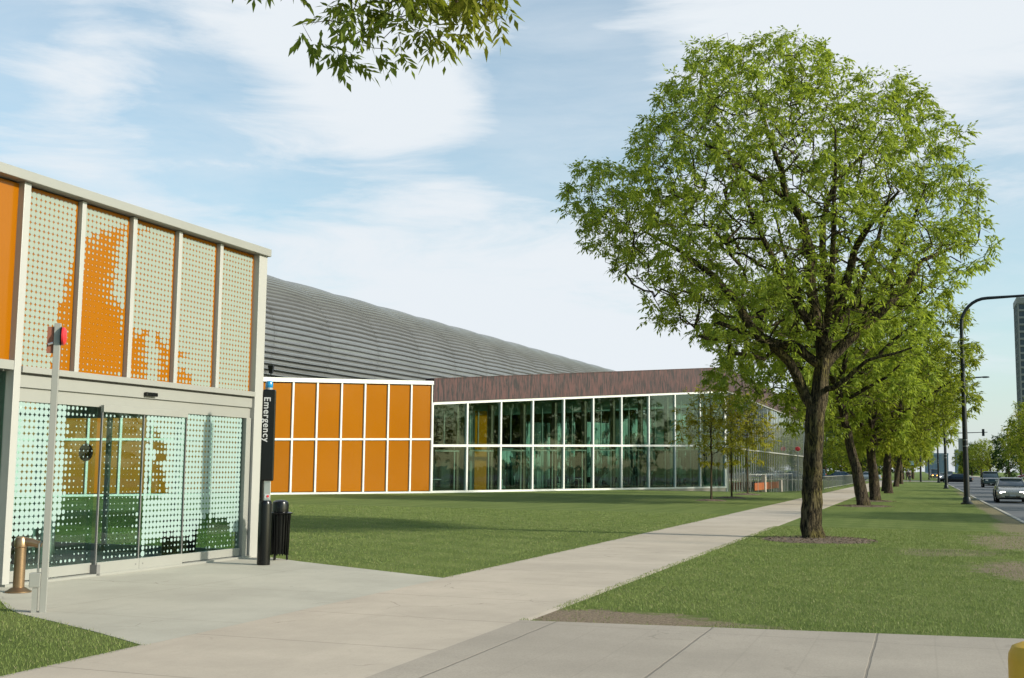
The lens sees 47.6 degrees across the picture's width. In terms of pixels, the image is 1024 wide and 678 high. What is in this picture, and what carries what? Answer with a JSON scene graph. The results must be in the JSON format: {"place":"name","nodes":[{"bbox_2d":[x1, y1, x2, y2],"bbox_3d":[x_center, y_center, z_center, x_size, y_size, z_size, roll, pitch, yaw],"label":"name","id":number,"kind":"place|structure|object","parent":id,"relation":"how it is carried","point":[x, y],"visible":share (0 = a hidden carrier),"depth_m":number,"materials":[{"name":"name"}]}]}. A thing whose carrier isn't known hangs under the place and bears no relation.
{"place":"outdoors","nodes":[
{"label":"outdoors","id":0,"kind":"place"},
{"bbox_2d":[10,511,30,563],"bbox_3d":[-7.762,3.119,18.229,0.340,0.800,0.340,-2,-7,19],"label":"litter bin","id":1,"kind":"object","parent":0,"point":[12,543],"visible":0.1,"depth_m":18.09,"materials":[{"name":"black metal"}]},
{"bbox_2d":[31,511,55,561],"bbox_3d":[-7.507,3.163,18.610,0.340,0.800,0.340,-2,-7,19],"label":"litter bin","id":2,"kind":"object","parent":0,"point":[36,534],"visible":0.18,"depth_m":18.48,"materials":[{"name":"metal"}]},
{"bbox_2d":[162,518,198,554],"bbox_3d":[-5.666,3.379,19.759,0.460,0.660,0.460,-2,-7,19],"label":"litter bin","id":3,"kind":"object","parent":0,"point":[173,548],"visible":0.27,"depth_m":19.59,"materials":[{"name":"black metal"}]},
{"bbox_2d":[0,557,441,644],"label":"entrance apron","id":4,"kind":"object","parent":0,"point":[145,607],"visible":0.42,"depth_m":14.21,"materials":[{"name":"concrete"}]},
{"bbox_2d":[5,536,42,592],"bbox_3d":[-6.040,2.778,14.322,0.395,0.680,0.310,-2,-7,19],"label":"standpipe","id":5,"kind":"object","parent":4,"relation":"on","point":[22,544],"visible":0.94,"depth_m":14.29,"materials":[{"name":"brown metal"}]},
{"bbox_2d":[29,323,66,612],"bbox_3d":[-5.037,1.378,12.596,0.246,3.120,0.210,2,-7,-14],"label":"sign post","id":6,"kind":"object","parent":4,"relation":"on","point":[56,336],"visible":1,"depth_m":12.56,"materials":[{"name":"grey metal"}]},
{"bbox_2d":[0,162,271,586],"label":"entrance pavilion","id":7,"kind":"structure","parent":4,"relation":"on","point":[160,317],"depth_m":17.60,"materials":[{"name":"grey metal"}]},
{"bbox_2d":[96,413,141,572],"bbox_3d":[-5.746,2.242,17.024,0.060,2.300,0.910,-2,-7,21],"label":"sliding door","id":8,"kind":"structure","parent":7,"relation":"in","point":[125,564],"depth_m":16.98,"materials":[{"name":"grey metal"}]},
{"bbox_2d":[139,415,184,568],"bbox_3d":[-5.395,2.345,17.928,0.060,2.300,1.030,-2,-7,21],"label":"sliding door","id":9,"kind":"structure","parent":7,"relation":"in","point":[172,559],"depth_m":17.96,"materials":[{"name":"white glass"}]},
{"bbox_2d":[257,381,275,564],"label":"emergency pillar","id":10,"kind":"structure","parent":4,"relation":"on","point":[266,470],"depth_m":18.65,"materials":[{"name":"black metal"}]},
{"bbox_2d":[270,500,292,559],"bbox_3d":[-3.925,3.222,19.605,0.416,1.002,0.416,-2,-7,19],"label":"trash can","id":11,"kind":"object","parent":4,"relation":"on","point":[280,525],"visible":0.88,"depth_m":19.48,"materials":[{"name":"black metal"}]},
{"bbox_2d":[0,481,893,677],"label":"walkway","id":12,"kind":"structure","parent":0,"point":[366,636],"depth_m":12.23,"materials":[{"name":"concrete"}]},
{"bbox_2d":[0,472,1023,676],"bbox_3d":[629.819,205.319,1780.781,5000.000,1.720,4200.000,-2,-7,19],"label":"lawn","id":13,"kind":"structure","parent":0,"point":[932,505],"depth_m":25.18,"materials":[{"name":"green plant"}]},
{"bbox_2d":[232,0,524,91],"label":"overhanging tree","id":14,"kind":"object","parent":13,"relation":"on","point":[455,9],"visible":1,"depth_m":7.24,"materials":[{"name":"green plant"}]},
{"bbox_2d":[15,367,804,496],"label":"campus building","id":15,"kind":"structure","parent":13,"relation":"on","point":[369,436],"depth_m":72.67,"materials":[{"name":"metal"}]},
{"bbox_2d":[268,365,273,376],"bbox_3d":[-13.165,1.835,63.373,0.295,0.780,0.354,0,-6,2],"label":"floodlight","id":16,"kind":"object","parent":15,"relation":"on","point":[270,368],"visible":0.93,"depth_m":63.26,"materials":[{"name":"black metal"}]},
{"bbox_2d":[264,275,722,413],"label":"roof","id":17,"kind":"object","parent":15,"relation":"on","point":[311,332],"visible":0.18,"depth_m":104.69,"materials":[{"name":"metal"}]},
{"bbox_2d":[497,448,519,488],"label":"curtain","id":18,"kind":"object","parent":15,"relation":"hanging from","point":[510,475],"visible":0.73,"depth_m":81.03,"materials":[{"name":"green fabric"}]},
{"bbox_2d":[526,421,549,487],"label":"curtain","id":19,"kind":"object","parent":15,"relation":"hanging from","point":[541,477],"visible":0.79,"depth_m":84.35,"materials":[{"name":"fabric"}]},
{"bbox_2d":[557,416,574,487],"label":"curtain","id":20,"kind":"object","parent":15,"relation":"hanging from","point":[570,467],"visible":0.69,"depth_m":87.79,"materials":[{"name":"green fabric"}]},
{"bbox_2d":[587,422,608,487],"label":"curtain","id":21,"kind":"object","parent":15,"relation":"hanging from","point":[601,468],"visible":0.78,"depth_m":90.11,"materials":[{"name":"fabric"}]},
{"bbox_2d":[608,414,630,486],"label":"curtain","id":22,"kind":"object","parent":15,"relation":"hanging from","point":[626,468],"visible":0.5,"depth_m":93.65,"materials":[{"name":"green fabric"}]},
{"bbox_2d":[631,413,654,486],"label":"curtain","id":23,"kind":"object","parent":15,"relation":"hanging from","point":[634,454],"visible":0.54,"depth_m":96.63,"materials":[{"name":"fabric"}]},
{"bbox_2d":[669,413,685,485],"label":"curtain","id":24,"kind":"object","parent":15,"relation":"hanging from","point":[680,467],"visible":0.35,"depth_m":99.95,"materials":[{"name":"green fabric"}]},
{"bbox_2d":[728,393,730,491],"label":"street window","id":25,"kind":"structure","parent":15,"relation":"in","point":[728,393],"depth_m":102.30,"materials":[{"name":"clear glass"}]},
{"bbox_2d":[731,409,733,491],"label":"street window","id":26,"kind":"structure","parent":15,"relation":"in","point":[731,409],"depth_m":103.86,"materials":[{"name":"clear glass"}]},
{"bbox_2d":[734,409,736,491],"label":"street window","id":27,"kind":"structure","parent":15,"relation":"in","point":[735,472],"depth_m":105.20,"materials":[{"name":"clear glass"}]},
{"bbox_2d":[736,410,738,491],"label":"street window","id":28,"kind":"structure","parent":15,"relation":"in","point":[736,410],"depth_m":106.66,"materials":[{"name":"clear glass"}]},
{"bbox_2d":[739,403,741,491],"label":"street window","id":29,"kind":"structure","parent":15,"relation":"in","point":[740,403],"depth_m":108.23,"materials":[{"name":"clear glass"}]},
{"bbox_2d":[741,403,743,491],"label":"street window","id":30,"kind":"structure","parent":15,"relation":"in","point":[741,403],"depth_m":109.46,"materials":[{"name":"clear glass"}]},
{"bbox_2d":[744,401,746,491],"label":"street window","id":31,"kind":"structure","parent":15,"relation":"in","point":[745,401],"depth_m":111.10,"materials":[{"name":"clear glass"}]},
{"bbox_2d":[749,404,750,479],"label":"street window","id":32,"kind":"structure","parent":15,"relation":"in","point":[749,404],"depth_m":113.83,"materials":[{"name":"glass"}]},
{"bbox_2d":[751,411,753,491],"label":"street window","id":33,"kind":"structure","parent":15,"relation":"in","point":[752,411],"depth_m":115.38,"materials":[{"name":"glass"}]},
{"bbox_2d":[753,403,755,491],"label":"street window","id":34,"kind":"structure","parent":15,"relation":"in","point":[754,403],"depth_m":117.00,"materials":[{"name":"glass"}]},
{"bbox_2d":[755,404,757,491],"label":"street window","id":35,"kind":"structure","parent":15,"relation":"in","point":[755,404],"depth_m":118.41,"materials":[{"name":"glass"}]},
{"bbox_2d":[757,404,759,491],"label":"street window","id":36,"kind":"structure","parent":15,"relation":"in","point":[757,404],"depth_m":119.96,"materials":[{"name":"glass"}]},
{"bbox_2d":[759,405,761,491],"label":"street window","id":37,"kind":"structure","parent":15,"relation":"in","point":[759,405],"depth_m":121.33,"materials":[{"name":"glass"}]},
{"bbox_2d":[761,406,763,473],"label":"street window","id":38,"kind":"structure","parent":15,"relation":"in","point":[761,406],"depth_m":122.82,"materials":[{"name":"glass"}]},
{"bbox_2d":[763,407,765,473],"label":"street window","id":39,"kind":"structure","parent":15,"relation":"in","point":[763,407],"depth_m":124.36,"materials":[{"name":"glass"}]},
{"bbox_2d":[765,407,767,491],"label":"street window","id":40,"kind":"structure","parent":15,"relation":"in","point":[765,407],"depth_m":125.77,"materials":[{"name":"glass"}]},
{"bbox_2d":[767,408,769,491],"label":"street window","id":41,"kind":"structure","parent":15,"relation":"in","point":[767,408],"depth_m":127.20,"materials":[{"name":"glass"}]},
{"bbox_2d":[769,409,770,491],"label":"street window","id":42,"kind":"structure","parent":15,"relation":"in","point":[769,409],"depth_m":128.62,"materials":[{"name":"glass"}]},
{"bbox_2d":[771,410,772,491],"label":"street window","id":43,"kind":"structure","parent":15,"relation":"in","point":[771,410],"depth_m":130.17,"materials":[{"name":"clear glass"}]},
{"bbox_2d":[772,411,774,491],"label":"street window","id":44,"kind":"structure","parent":15,"relation":"in","point":[772,411],"depth_m":131.55,"materials":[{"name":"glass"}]},
{"bbox_2d":[774,411,776,491],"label":"street window","id":45,"kind":"structure","parent":15,"relation":"in","point":[774,411],"depth_m":133.03,"materials":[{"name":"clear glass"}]},
{"bbox_2d":[776,412,777,491],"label":"street window","id":46,"kind":"structure","parent":15,"relation":"in","point":[776,412],"depth_m":134.48,"materials":[{"name":"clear glass"}]},
{"bbox_2d":[777,413,779,479],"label":"street window","id":47,"kind":"structure","parent":15,"relation":"in","point":[778,413],"depth_m":135.94,"materials":[{"name":"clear glass"}]},
{"bbox_2d":[779,416,780,479],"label":"street window","id":48,"kind":"structure","parent":15,"relation":"in","point":[779,416],"depth_m":137.41,"materials":[{"name":"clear glass"}]},
{"bbox_2d":[781,419,782,473],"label":"street window","id":49,"kind":"structure","parent":15,"relation":"in","point":[781,419],"depth_m":138.82,"materials":[{"name":"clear glass"}]},
{"bbox_2d":[782,418,783,491],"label":"street window","id":50,"kind":"structure","parent":15,"relation":"in","point":[782,418],"depth_m":140.20,"materials":[{"name":"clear glass"}]},
{"bbox_2d":[784,427,785,490],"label":"street window","id":51,"kind":"structure","parent":15,"relation":"in","point":[784,427],"depth_m":141.65,"materials":[{"name":"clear glass"}]},
{"bbox_2d":[785,418,786,490],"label":"street window","id":52,"kind":"structure","parent":15,"relation":"in","point":[785,418],"depth_m":143.14,"materials":[{"name":"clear glass"}]},
{"bbox_2d":[787,418,788,490],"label":"street window","id":53,"kind":"structure","parent":15,"relation":"in","point":[787,418],"depth_m":144.58,"materials":[{"name":"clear glass"}]},
{"bbox_2d":[788,418,789,490],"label":"street window","id":54,"kind":"structure","parent":15,"relation":"in","point":[788,418],"depth_m":145.96,"materials":[{"name":"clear glass"}]},
{"bbox_2d":[789,418,790,489],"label":"street window","id":55,"kind":"structure","parent":15,"relation":"in","point":[789,418],"depth_m":147.40,"materials":[{"name":"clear glass"}]},
{"bbox_2d":[793,421,794,489],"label":"street window","id":56,"kind":"structure","parent":15,"relation":"in","point":[793,421],"depth_m":151.72,"materials":[{"name":"glass"}]},
{"bbox_2d":[669,383,746,498],"bbox_3d":[10.033,5.179,59.278,3.939,6.306,4.091,-2,-7,19],"label":"young tree","id":57,"kind":"object","parent":13,"relation":"on","point":[708,422],"visible":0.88,"depth_m":59.13,"materials":[{"name":"green plant"}]},
{"bbox_2d":[694,499,724,500],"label":"mulch","id":58,"kind":"object","parent":13,"relation":"on","point":[709,500],"visible":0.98,"depth_m":58.59,"materials":[{"name":"brown soil"}]},
{"bbox_2d":[696,391,766,496],"bbox_3d":[12.344,5.881,64.868,4.009,6.180,3.860,2,-6,-11],"label":"young tree","id":59,"kind":"object","parent":13,"relation":"on","point":[747,439],"visible":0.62,"depth_m":64.71,"materials":[{"name":"green plant"}]},
{"bbox_2d":[717,496,745,498],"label":"mulch","id":60,"kind":"object","parent":13,"relation":"on","point":[732,497],"visible":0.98,"depth_m":64.11,"materials":[{"name":"brown soil"}]},
{"bbox_2d":[716,394,781,492],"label":"young tree","id":61,"kind":"object","parent":13,"relation":"on","point":[762,438],"visible":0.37,"depth_m":73.90,"materials":[{"name":"green plant"}]},
{"bbox_2d":[754,475,781,491],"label":"orange barrier","id":62,"kind":"object","parent":13,"relation":"on","point":[763,485],"visible":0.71,"depth_m":115.16,"materials":[{"name":"plastic"}]},
{"bbox_2d":[750,474,792,491],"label":"ramp railing","id":63,"kind":"object","parent":13,"relation":"on","point":[771,483],"visible":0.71,"depth_m":116.10,"materials":[{"name":"grey metal"}]},
{"bbox_2d":[551,25,1004,537],"bbox_3d":[6.245,-1.609,28.378,10.867,13.025,9.279,-2,-7,19],"label":"shade tree","id":64,"kind":"object","parent":13,"relation":"on","point":[838,294],"visible":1,"depth_m":27.30,"materials":[{"name":"green plant"}]},
{"bbox_2d":[795,447,799,490],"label":"red sign post","id":65,"kind":"object","parent":13,"relation":"on","point":[797,448],"visible":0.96,"depth_m":147.47,"materials":[{"name":"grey metal"}]},
{"bbox_2d":[760,535,877,543],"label":"mulch","id":66,"kind":"object","parent":13,"relation":"on","point":[833,539],"visible":0.94,"depth_m":26.30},
{"bbox_2d":[695,260,945,505],"bbox_3d":[14.092,2.032,53.666,11.324,11.491,10.862,-2,-7,19],"label":"shade tree","id":67,"kind":"object","parent":13,"relation":"on","point":[915,356],"visible":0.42,"depth_m":52.29,"materials":[{"name":"green plant"}]},
{"bbox_2d":[823,420,839,471],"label":"background tree","id":68,"kind":"object","parent":13,"relation":"on","point":[828,467],"visible":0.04,"depth_m":221.63,"materials":[{"name":"green plant"}]},
{"bbox_2d":[823,421,843,473],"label":"background tree","id":69,"kind":"object","parent":13,"relation":"on","point":[824,467],"visible":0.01,"depth_m":250.97,"materials":[{"name":"green plant"}]},
{"bbox_2d":[824,471,849,478],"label":"blue car","id":70,"kind":"object","parent":13,"relation":"on","point":[836,473],"visible":0.31,"depth_m":179.54,"materials":[{"name":"paint"}]},
{"bbox_2d":[823,475,852,489],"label":"metal fence","id":71,"kind":"object","parent":13,"relation":"on","point":[847,479],"visible":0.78,"depth_m":108.34,"materials":[{"name":"grey metal"}]},
{"bbox_2d":[822,436,863,471],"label":"background tree","id":72,"kind":"object","parent":13,"relation":"on","point":[834,460],"visible":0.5,"depth_m":212.22,"materials":[{"name":"green plant"}]},
{"bbox_2d":[826,462,882,474],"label":"woodland","id":73,"kind":"object","parent":13,"relation":"on","point":[833,470],"visible":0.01,"depth_m":324.81,"materials":[{"name":"green plant"}]},
{"bbox_2d":[829,428,879,473],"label":"background tree","id":74,"kind":"object","parent":13,"relation":"on","point":[838,437],"visible":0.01,"depth_m":235.01,"materials":[{"name":"green plant"}]},
{"bbox_2d":[839,438,882,479],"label":"background tree","id":75,"kind":"object","parent":13,"relation":"on","point":[863,465],"visible":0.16,"depth_m":203.75,"materials":[{"name":"green plant"}]},
{"bbox_2d":[836,504,894,506],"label":"mulch","id":76,"kind":"object","parent":13,"relation":"on","point":[853,505],"visible":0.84,"depth_m":52.00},
{"bbox_2d":[802,348,953,490],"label":"shade tree","id":77,"kind":"object","parent":13,"relation":"on","point":[895,453],"visible":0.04,"depth_m":91.10,"materials":[{"name":"green plant"}]},
{"bbox_2d":[778,293,987,500],"bbox_3d":[19.488,2.983,61.978,11.347,11.494,11.176,-2,-7,19],"label":"shade tree","id":78,"kind":"object","parent":13,"relation":"on","point":[870,436],"visible":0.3,"depth_m":60.24,"materials":[{"name":"green plant"}]},
{"bbox_2d":[825,346,961,492],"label":"shade tree","id":79,"kind":"object","parent":13,"relation":"on","point":[888,487],"visible":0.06,"depth_m":82.93,"materials":[{"name":"green plant"}]},
{"bbox_2d":[861,426,946,483],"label":"shade tree","id":80,"kind":"object","parent":13,"relation":"on","point":[901,470],"visible":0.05,"depth_m":142.77,"materials":[{"name":"green plant"}]},
{"bbox_2d":[893,447,923,478],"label":"background tree","id":81,"kind":"object","parent":13,"relation":"on","point":[904,470],"visible":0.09,"depth_m":221.55,"materials":[{"name":"green plant"}]},
{"bbox_2d":[863,402,967,486],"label":"shade tree","id":82,"kind":"object","parent":13,"relation":"on","point":[898,466],"visible":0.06,"depth_m":117.39,"materials":[{"name":"green plant"}]},
{"bbox_2d":[906,445,931,478],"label":"background tree","id":83,"kind":"object","parent":13,"relation":"on","point":[918,466],"visible":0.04,"depth_m":234.69,"materials":[{"name":"green plant"}]},
{"bbox_2d":[904,450,934,477],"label":"background tree","id":84,"kind":"object","parent":13,"relation":"on","point":[931,459],"visible":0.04,"depth_m":271.04,"materials":[{"name":"green plant"}]},
{"bbox_2d":[925,453,948,472],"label":"office building","id":85,"kind":"structure","parent":13,"relation":"on","point":[941,465],"depth_m":1400.89,"materials":[{"name":"glass"}]},
{"bbox_2d":[936,432,940,482],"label":"street lamp","id":86,"kind":"object","parent":13,"relation":"on","point":[938,475],"visible":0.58,"depth_m":163.61,"materials":[{"name":"metal"}]},
{"bbox_2d":[919,429,987,481],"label":"traffic signal","id":87,"kind":"object","parent":13,"relation":"on","point":[983,432],"visible":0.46,"depth_m":176.03,"materials":[{"name":"paint"}]},
{"bbox_2d":[954,449,961,472],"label":"office building","id":88,"kind":"structure","parent":13,"relation":"on","point":[956,468],"depth_m":1208.23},
{"bbox_2d":[942,376,988,488],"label":"street lamp","id":89,"kind":"object","parent":13,"relation":"on","point":[944,458],"visible":0.73,"depth_m":108.02,"materials":[{"name":"metal"}]},
{"bbox_2d":[951,449,981,469],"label":"background tree","id":90,"kind":"object","parent":13,"relation":"on","point":[954,457],"visible":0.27,"depth_m":483.18,"materials":[{"name":"green plant"}]},
{"bbox_2d":[957,441,982,475],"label":"background tree","id":91,"kind":"object","parent":13,"relation":"on","point":[971,473],"visible":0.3,"depth_m":434.51,"materials":[{"name":"green plant"}]},
{"bbox_2d":[957,459,990,474],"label":"woodland","id":92,"kind":"object","parent":13,"relation":"on","point":[960,471],"visible":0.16,"depth_m":594.04,"materials":[{"name":"green plant"}]},
{"bbox_2d":[962,443,995,475],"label":"background tree","id":93,"kind":"object","parent":13,"relation":"on","point":[974,465],"visible":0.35,"depth_m":359.21,"materials":[{"name":"green plant"}]},
{"bbox_2d":[944,482,1023,523],"bbox_3d":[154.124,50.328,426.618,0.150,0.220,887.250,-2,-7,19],"label":"kerb","id":94,"kind":"structure","parent":13,"relation":"on","point":[1008,514],"depth_m":49.18,"materials":[{"name":"concrete"}]},
{"bbox_2d":[968,438,1010,470],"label":"background tree","id":95,"kind":"object","parent":13,"relation":"on","point":[985,458],"visible":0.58,"depth_m":303.60,"materials":[{"name":"green plant"}]},
{"bbox_2d":[958,294,1023,503],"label":"street lamp","id":96,"kind":"object","parent":13,"relation":"on","point":[963,443],"visible":0.97,"depth_m":57.92,"materials":[{"name":"metal"}]},
{"bbox_2d":[988,431,1022,476],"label":"background tree","id":97,"kind":"object","parent":13,"relation":"on","point":[999,466],"visible":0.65,"depth_m":239.87,"materials":[{"name":"green plant"}]},
{"bbox_2d":[997,419,1023,471],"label":"background tree","id":98,"kind":"object","parent":13,"relation":"on","point":[1008,456],"visible":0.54,"depth_m":196.08,"materials":[{"name":"green plant"}]},
{"bbox_2d":[1001,400,1023,469],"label":"background tree","id":99,"kind":"object","parent":13,"relation":"on","point":[1020,430],"visible":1,"depth_m":163.80,"materials":[{"name":"green plant"}]},
{"bbox_2d":[1005,408,1023,465],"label":"background tree","id":100,"kind":"object","parent":13,"relation":"on","point":[1016,429],"visible":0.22,"depth_m":216.57,"materials":[{"name":"green plant"}]},
{"bbox_2d":[1013,297,1023,472],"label":"apartment tower","id":101,"kind":"structure","parent":13,"relation":"on","point":[1018,305],"depth_m":499.53,"materials":[{"name":"grey concrete"}]},
{"bbox_2d":[0,0,1023,472],"label":"sky","id":102,"kind":"structure","parent":0,"point":[431,195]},
{"bbox_2d":[366,620,1023,677],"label":"crossing path","id":103,"kind":"structure","parent":0,"point":[534,649],"depth_m":9.99,"materials":[{"name":"concrete"}]},
{"bbox_2d":[1008,641,1023,677],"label":"bollard","id":104,"kind":"object","parent":103,"relation":"on","point":[1016,660],"visible":1,"depth_m":5.46,"materials":[{"name":"yellow metal"}]},
{"bbox_2d":[927,473,1023,520],"bbox_3d":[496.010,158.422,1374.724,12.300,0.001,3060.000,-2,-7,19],"label":"road","id":105,"kind":"structure","parent":0,"point":[1015,508],"depth_m":73.08,"materials":[{"name":"grey asphalt"}]},
{"bbox_2d":[930,469,939,477],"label":"box van","id":106,"kind":"object","parent":105,"relation":"on","point":[933,472],"visible":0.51,"depth_m":264.86,"materials":[{"name":"paint"}]},
{"bbox_2d":[940,474,973,482],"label":"black car","id":107,"kind":"object","parent":105,"relation":"on","point":[955,478],"visible":0.55,"depth_m":168.26,"materials":[{"name":"paint"}]},
{"bbox_2d":[980,471,1000,487],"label":"dark suv","id":108,"kind":"object","parent":105,"relation":"on","point":[988,478],"visible":0.62,"depth_m":127.67,"materials":[{"name":"green paint"}]},
{"bbox_2d":[992,477,1023,502],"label":"silver car","id":109,"kind":"object","parent":105,"relation":"on","point":[1009,488],"visible":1,"depth_m":65.42,"materials":[{"name":"beige paint"}]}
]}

